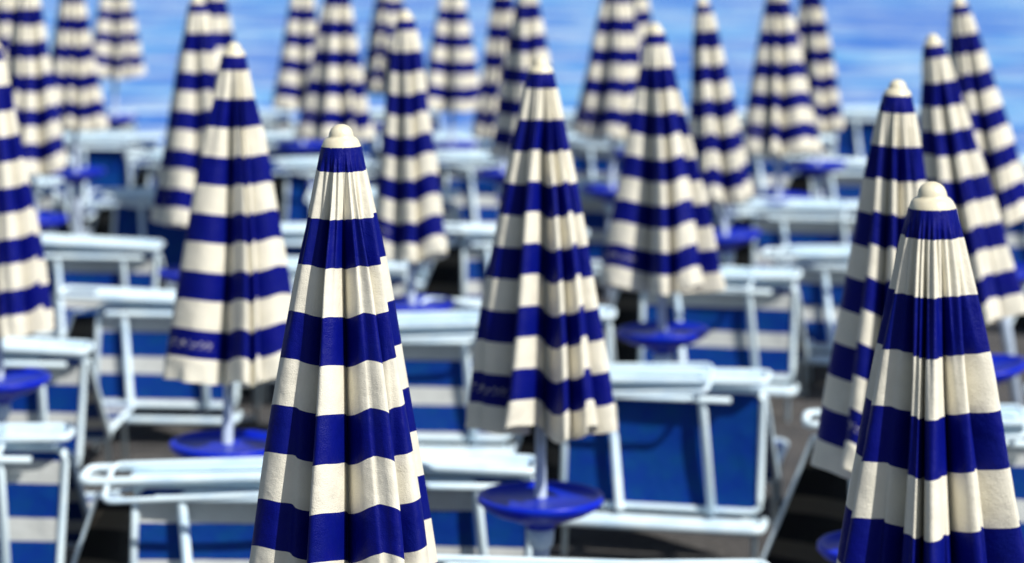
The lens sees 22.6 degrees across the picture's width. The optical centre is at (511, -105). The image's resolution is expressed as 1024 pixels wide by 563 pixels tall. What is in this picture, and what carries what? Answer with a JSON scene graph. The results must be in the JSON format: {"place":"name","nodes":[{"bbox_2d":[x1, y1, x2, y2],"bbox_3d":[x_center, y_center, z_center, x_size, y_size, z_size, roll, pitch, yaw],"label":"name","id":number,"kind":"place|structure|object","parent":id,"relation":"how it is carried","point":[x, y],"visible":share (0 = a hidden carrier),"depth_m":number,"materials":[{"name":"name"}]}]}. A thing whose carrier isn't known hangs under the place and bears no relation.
{"place":"outdoors","nodes":[
{"label":"outdoors","id":0,"kind":"place"},
{"bbox_2d":[40,0,1023,156],"bbox_3d":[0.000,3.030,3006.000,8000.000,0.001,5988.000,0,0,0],"label":"sea","id":1,"kind":"structure","parent":0,"point":[877,47],"depth_m":53.48,"materials":[{"name":"liquid"}]},
{"bbox_2d":[42,216,1023,562],"bbox_3d":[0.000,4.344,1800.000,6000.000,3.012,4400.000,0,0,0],"label":"sandy beach ground","id":2,"kind":"structure","parent":0,"point":[148,442],"depth_m":13.06,"materials":[{"name":"grey sand"}]},
{"bbox_2d":[0,0,16,58],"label":"closed beach umbrella","id":3,"kind":"object","parent":2,"relation":"on","point":[7,10],"visible":0.2,"depth_m":19.47,"materials":[{"name":"fabric"}]},
{"bbox_2d":[0,45,54,422],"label":"closed beach umbrella","id":4,"kind":"object","parent":2,"relation":"on","point":[26,308],"visible":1,"depth_m":10.86,"materials":[{"name":"fabric"}]},
{"bbox_2d":[5,0,68,337],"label":"closed beach umbrella","id":5,"kind":"object","parent":2,"relation":"on","point":[33,86],"visible":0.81,"depth_m":16.20,"materials":[{"name":"fabric"}]},
{"bbox_2d":[29,175,90,246],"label":"sun lounger","id":6,"kind":"object","parent":2,"relation":"on","point":[50,200],"visible":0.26,"depth_m":18.51,"materials":[{"name":"white paint"}]},
{"bbox_2d":[0,423,121,562],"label":"sun lounger","id":7,"kind":"object","parent":2,"relation":"on","point":[46,500],"visible":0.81,"depth_m":9.85,"materials":[{"name":"white paint"}]},
{"bbox_2d":[28,156,101,229],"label":"sun lounger","id":8,"kind":"object","parent":2,"relation":"on","point":[63,189],"visible":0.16,"depth_m":20.30,"materials":[{"name":"white paint"}]},
{"bbox_2d":[2,337,134,476],"bbox_3d":[-2.498,2.448,12.358,1.192,0.812,1.384,0,0,5],"label":"sun lounger","id":9,"kind":"object","parent":2,"relation":"on","point":[69,391],"visible":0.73,"depth_m":11.86,"materials":[{"name":"white paint"}]},
{"bbox_2d":[48,0,108,235],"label":"closed beach umbrella","id":10,"kind":"object","parent":2,"relation":"on","point":[77,83],"visible":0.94,"depth_m":19.01,"materials":[{"name":"fabric"}]},
{"bbox_2d":[15,234,170,338],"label":"sun lounger","id":11,"kind":"object","parent":2,"relation":"on","point":[107,261],"visible":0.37,"depth_m":15.37,"materials":[{"name":"white paint"}]},
{"bbox_2d":[63,110,141,141],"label":"sun lounger","id":12,"kind":"object","parent":2,"relation":"on","point":[131,126],"visible":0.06,"depth_m":24.41,"materials":[{"name":"white paint"}]},
{"bbox_2d":[63,130,164,203],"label":"sun lounger","id":13,"kind":"object","parent":2,"relation":"on","point":[107,151],"visible":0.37,"depth_m":21.99,"materials":[{"name":"white paint"}]},
{"bbox_2d":[92,0,145,133],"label":"closed beach umbrella","id":14,"kind":"object","parent":2,"relation":"on","point":[117,47],"visible":0.91,"depth_m":23.66,"materials":[{"name":"fabric"}]},
{"bbox_2d":[83,187,186,289],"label":"sun lounger","id":15,"kind":"object","parent":2,"relation":"on","point":[126,213],"visible":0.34,"depth_m":17.87,"materials":[{"name":"white paint"}]},
{"bbox_2d":[124,150,162,186],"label":"sun lounger","id":16,"kind":"object","parent":2,"relation":"on","point":[147,175],"visible":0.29,"depth_m":20.58,"materials":[{"name":"white paint"}]},
{"bbox_2d":[55,285,267,448],"bbox_3d":[-1.928,2.448,13.758,1.192,0.812,1.384,0,0,5],"label":"sun lounger","id":17,"kind":"object","parent":2,"relation":"on","point":[127,333],"visible":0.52,"depth_m":13.26,"materials":[{"name":"white paint"}]},
{"bbox_2d":[72,457,262,562],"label":"sun lounger","id":18,"kind":"object","parent":2,"relation":"on","point":[189,511],"visible":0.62,"depth_m":9.24,"materials":[{"name":"white paint"}]},
{"bbox_2d":[150,0,218,415],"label":"closed beach umbrella","id":19,"kind":"object","parent":2,"relation":"on","point":[197,67],"visible":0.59,"depth_m":13.92,"materials":[{"name":"fabric"}]},
{"bbox_2d":[204,0,234,63],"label":"closed beach umbrella","id":20,"kind":"object","parent":2,"relation":"on","point":[220,19],"visible":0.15,"depth_m":17.32,"materials":[{"name":"fabric"}]},
{"bbox_2d":[163,42,291,458],"bbox_3d":[-1.038,1.826,9.604,0.517,2.549,0.498,1,0,0],"label":"closed beach umbrella","id":21,"kind":"object","parent":2,"relation":"on","point":[230,308],"visible":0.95,"depth_m":9.51,"materials":[{"name":"fabric"}]},
{"bbox_2d":[258,108,299,139],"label":"sun lounger","id":22,"kind":"object","parent":2,"relation":"on","point":[278,123],"visible":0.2,"depth_m":24.56,"materials":[{"name":"white paint"}]},
{"bbox_2d":[264,132,319,174],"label":"sun lounger","id":23,"kind":"object","parent":2,"relation":"on","point":[272,140],"visible":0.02,"depth_m":22.18,"materials":[{"name":"white paint"}]},
{"bbox_2d":[280,223,306,256],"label":"sun lounger","id":24,"kind":"object","parent":2,"relation":"on","point":[292,234],"visible":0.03,"depth_m":15.99,"materials":[{"name":"white paint"}]},
{"bbox_2d":[272,0,322,156],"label":"closed beach umbrella","id":25,"kind":"object","parent":2,"relation":"on","point":[300,31],"visible":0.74,"depth_m":21.07,"materials":[{"name":"fabric"}]},
{"bbox_2d":[239,257,407,405],"bbox_3d":[-1.140,2.444,14.860,1.292,0.820,1.384,0,0,6],"label":"sun lounger","id":26,"kind":"object","parent":2,"relation":"on","point":[399,281],"visible":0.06,"depth_m":14.35,"materials":[{"name":"white paint"}]},
{"bbox_2d":[269,155,378,233],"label":"sun lounger","id":27,"kind":"object","parent":2,"relation":"on","point":[291,188],"visible":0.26,"depth_m":19.95,"materials":[{"name":"white paint"}]},
{"bbox_2d":[294,0,374,188],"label":"closed beach umbrella","id":28,"kind":"object","parent":2,"relation":"on","point":[335,93],"visible":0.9,"depth_m":18.09,"materials":[{"name":"fabric"}]},
{"bbox_2d":[249,124,437,562],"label":"closed beach umbrella","id":29,"kind":"object","parent":2,"relation":"on","point":[342,479],"visible":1,"depth_m":5.66,"materials":[{"name":"fabric"}]},
{"bbox_2d":[363,0,403,132],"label":"closed beach umbrella","id":30,"kind":"object","parent":2,"relation":"on","point":[385,14],"visible":0.56,"depth_m":22.88,"materials":[{"name":"fabric"}]},
{"bbox_2d":[305,186,465,290],"bbox_3d":[-0.913,2.444,18.322,1.292,0.820,1.384,0,0,10],"label":"sun lounger","id":31,"kind":"object","parent":2,"relation":"on","point":[451,211],"visible":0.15,"depth_m":17.76,"materials":[{"name":"white paint"}]},
{"bbox_2d":[359,109,442,167],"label":"sun lounger","id":32,"kind":"object","parent":2,"relation":"on","point":[376,115],"visible":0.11,"depth_m":24.63,"materials":[{"name":"white paint"}]},
{"bbox_2d":[375,10,454,444],"bbox_3d":[-0.509,1.838,12.907,0.435,2.525,0.450,-1,0,0],"label":"closed beach umbrella","id":33,"kind":"object","parent":2,"relation":"on","point":[408,205],"visible":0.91,"depth_m":12.81,"materials":[{"name":"fabric"}]},
{"bbox_2d":[367,132,491,168],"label":"sun lounger","id":34,"kind":"object","parent":2,"relation":"on","point":[465,137],"visible":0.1,"depth_m":21.89,"materials":[{"name":"white paint"}]},
{"bbox_2d":[426,0,479,161],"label":"closed beach umbrella","id":35,"kind":"object","parent":2,"relation":"on","point":[452,81],"visible":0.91,"depth_m":21.08,"materials":[{"name":"fabric"}]},
{"bbox_2d":[397,310,517,453],"bbox_3d":[-0.556,2.440,12.955,1.252,0.828,1.384,0,0,4],"label":"sun lounger","id":36,"kind":"object","parent":2,"relation":"on","point":[438,352],"visible":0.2,"depth_m":12.45,"materials":[{"name":"white paint"}]},
{"bbox_2d":[435,150,507,236],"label":"sun lounger","id":37,"kind":"object","parent":2,"relation":"on","point":[475,201],"visible":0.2,"depth_m":20.41,"materials":[{"name":"white paint"}]},
{"bbox_2d":[420,449,534,562],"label":"sun lounger","id":38,"kind":"object","parent":2,"relation":"on","point":[464,522],"visible":0.28,"depth_m":9.41,"materials":[{"name":"white paint"}]},
{"bbox_2d":[472,0,514,205],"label":"closed beach umbrella","id":39,"kind":"object","parent":2,"relation":"on","point":[500,22],"visible":0.52,"depth_m":19.00,"materials":[{"name":"fabric"}]},
{"bbox_2d":[419,222,588,305],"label":"sun lounger","id":40,"kind":"object","parent":2,"relation":"on","point":[458,272],"visible":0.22,"depth_m":15.93,"materials":[{"name":"white paint"}]},
{"bbox_2d":[420,297,616,445],"bbox_3d":[-0.020,2.448,13.360,1.192,0.812,1.384,0,0,6],"label":"sun lounger","id":41,"kind":"object","parent":2,"relation":"on","point":[475,304],"visible":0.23,"depth_m":12.90,"materials":[{"name":"white paint"}]},
{"bbox_2d":[489,0,550,202],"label":"closed beach umbrella","id":42,"kind":"object","parent":2,"relation":"on","point":[527,46],"visible":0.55,"depth_m":17.37,"materials":[{"name":"fabric"}]},
{"bbox_2d":[465,58,617,556],"bbox_3d":[0.098,1.827,8.729,0.514,2.546,0.597,0,0,0],"label":"closed beach umbrella","id":43,"kind":"object","parent":2,"relation":"on","point":[540,361],"visible":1,"depth_m":8.63,"materials":[{"name":"fabric"}]},
{"bbox_2d":[562,109,617,142],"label":"sun lounger","id":44,"kind":"object","parent":2,"relation":"on","point":[569,115],"visible":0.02,"depth_m":24.41,"materials":[{"name":"white paint"}]},
{"bbox_2d":[566,130,625,178],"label":"sun lounger","id":45,"kind":"object","parent":2,"relation":"on","point":[591,158],"visible":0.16,"depth_m":22.09,"materials":[{"name":"white paint"}]},
{"bbox_2d":[577,179,618,279],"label":"sun lounger","id":46,"kind":"object","parent":2,"relation":"on","point":[594,215],"visible":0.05,"depth_m":18.31,"materials":[{"name":"white paint"}]},
{"bbox_2d":[437,554,767,562],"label":"sun lounger","id":47,"kind":"object","parent":2,"relation":"on","point":[471,559],"visible":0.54,"depth_m":7.88,"materials":[{"name":"white paint"}]},
{"bbox_2d":[571,0,640,301],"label":"closed beach umbrella","id":48,"kind":"object","parent":2,"relation":"on","point":[604,106],"visible":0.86,"depth_m":17.90,"materials":[{"name":"fabric"}]},
{"bbox_2d":[609,0,651,159],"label":"closed beach umbrella","id":49,"kind":"object","parent":2,"relation":"on","point":[642,15],"visible":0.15,"depth_m":20.50,"materials":[{"name":"fabric"}]},
{"bbox_2d":[513,362,788,558],"bbox_3d":[0.577,2.438,11.574,1.312,0.833,1.384,0,0,13],"label":"sun lounger","id":50,"kind":"object","parent":2,"relation":"on","point":[686,437],"visible":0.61,"depth_m":11.04,"materials":[{"name":"blue fabric"}]},
{"bbox_2d":[598,23,725,362],"bbox_3d":[0.715,1.851,12.079,0.557,2.499,0.513,0,0,39],"label":"closed beach umbrella","id":51,"kind":"object","parent":2,"relation":"on","point":[661,242],"visible":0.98,"depth_m":11.99,"materials":[{"name":"fabric"}]},
{"bbox_2d":[615,154,745,226],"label":"sun lounger","id":52,"kind":"object","parent":2,"relation":"on","point":[715,215],"visible":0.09,"depth_m":20.47,"materials":[{"name":"white paint"}]},
{"bbox_2d":[609,266,812,421],"bbox_3d":[1.066,2.444,14.575,1.292,0.820,1.384,0,0,14],"label":"sun lounger","id":53,"kind":"object","parent":2,"relation":"on","point":[751,324],"visible":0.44,"depth_m":14.05,"materials":[{"name":"white paint"}]},
{"bbox_2d":[684,108,745,136],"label":"sun lounger","id":54,"kind":"object","parent":2,"relation":"on","point":[742,114],"visible":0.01,"depth_m":24.56,"materials":[{"name":"white paint"}]},
{"bbox_2d":[689,0,760,265],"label":"closed beach umbrella","id":55,"kind":"object","parent":2,"relation":"on","point":[716,133],"visible":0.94,"depth_m":15.46,"materials":[{"name":"fabric"}]},
{"bbox_2d":[743,0,821,203],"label":"closed beach umbrella","id":56,"kind":"object","parent":2,"relation":"on","point":[780,123],"visible":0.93,"depth_m":17.38,"materials":[{"name":"fabric"}]},
{"bbox_2d":[718,197,858,280],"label":"sun lounger","id":57,"kind":"object","parent":2,"relation":"on","point":[797,221],"visible":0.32,"depth_m":17.20,"materials":[{"name":"white paint"}]},
{"bbox_2d":[742,134,836,218],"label":"sun lounger","id":58,"kind":"object","parent":2,"relation":"on","point":[762,173],"visible":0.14,"depth_m":21.82,"materials":[{"name":"white paint"}]},
{"bbox_2d":[760,245,850,383],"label":"sun lounger","id":59,"kind":"object","parent":2,"relation":"on","point":[819,283],"visible":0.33,"depth_m":14.91,"materials":[{"name":"white paint"}]},
{"bbox_2d":[789,0,845,198],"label":"closed beach umbrella","id":60,"kind":"object","parent":2,"relation":"on","point":[815,44],"visible":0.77,"depth_m":19.48,"materials":[{"name":"fabric"}]},
{"bbox_2d":[784,156,866,210],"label":"sun lounger","id":61,"kind":"object","parent":2,"relation":"on","point":[845,183],"visible":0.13,"depth_m":19.99,"materials":[{"name":"white paint"}]},
{"bbox_2d":[811,79,925,562],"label":"closed beach umbrella","id":62,"kind":"object","parent":2,"relation":"on","point":[894,178],"visible":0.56,"depth_m":8.03,"materials":[{"name":"fabric"}]},
{"bbox_2d":[819,105,919,158],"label":"sun lounger","id":63,"kind":"object","parent":2,"relation":"on","point":[854,136],"visible":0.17,"depth_m":24.76,"materials":[{"name":"white paint"}]},
{"bbox_2d":[761,404,1023,562],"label":"sun lounger","id":64,"kind":"object","parent":2,"relation":"on","point":[811,513],"visible":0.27,"depth_m":10.35,"materials":[{"name":"white paint"}]},
{"bbox_2d":[836,181,1023,562],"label":"closed beach umbrella","id":65,"kind":"object","parent":2,"relation":"on","point":[931,481],"visible":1,"depth_m":4.78,"materials":[{"name":"fabric"}]},
{"bbox_2d":[920,34,1023,384],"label":"closed beach umbrella","id":66,"kind":"object","parent":2,"relation":"on","point":[954,165],"visible":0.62,"depth_m":11.12,"materials":[{"name":"fabric"}]},
{"bbox_2d":[948,0,1023,406],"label":"closed beach umbrella","id":67,"kind":"object","parent":2,"relation":"on","point":[989,122],"visible":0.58,"depth_m":13.93,"materials":[{"name":"fabric"}]},
{"bbox_2d":[1004,218,1023,284],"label":"sun lounger","id":68,"kind":"object","parent":2,"relation":"on","point":[1014,232],"visible":0.02,"depth_m":18.08,"materials":[{"name":"white paint"}]},
{"bbox_2d":[1010,292,1023,330],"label":"sun lounger","id":69,"kind":"object","parent":2,"relation":"on","point":[1017,322],"visible":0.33,"depth_m":16.59,"materials":[{"name":"white paint"}]},
{"bbox_2d":[1019,157,1023,171],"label":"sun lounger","id":70,"kind":"object","parent":2,"relation":"on","point":[1022,160],"depth_m":20.18,"materials":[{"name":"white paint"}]}
]}

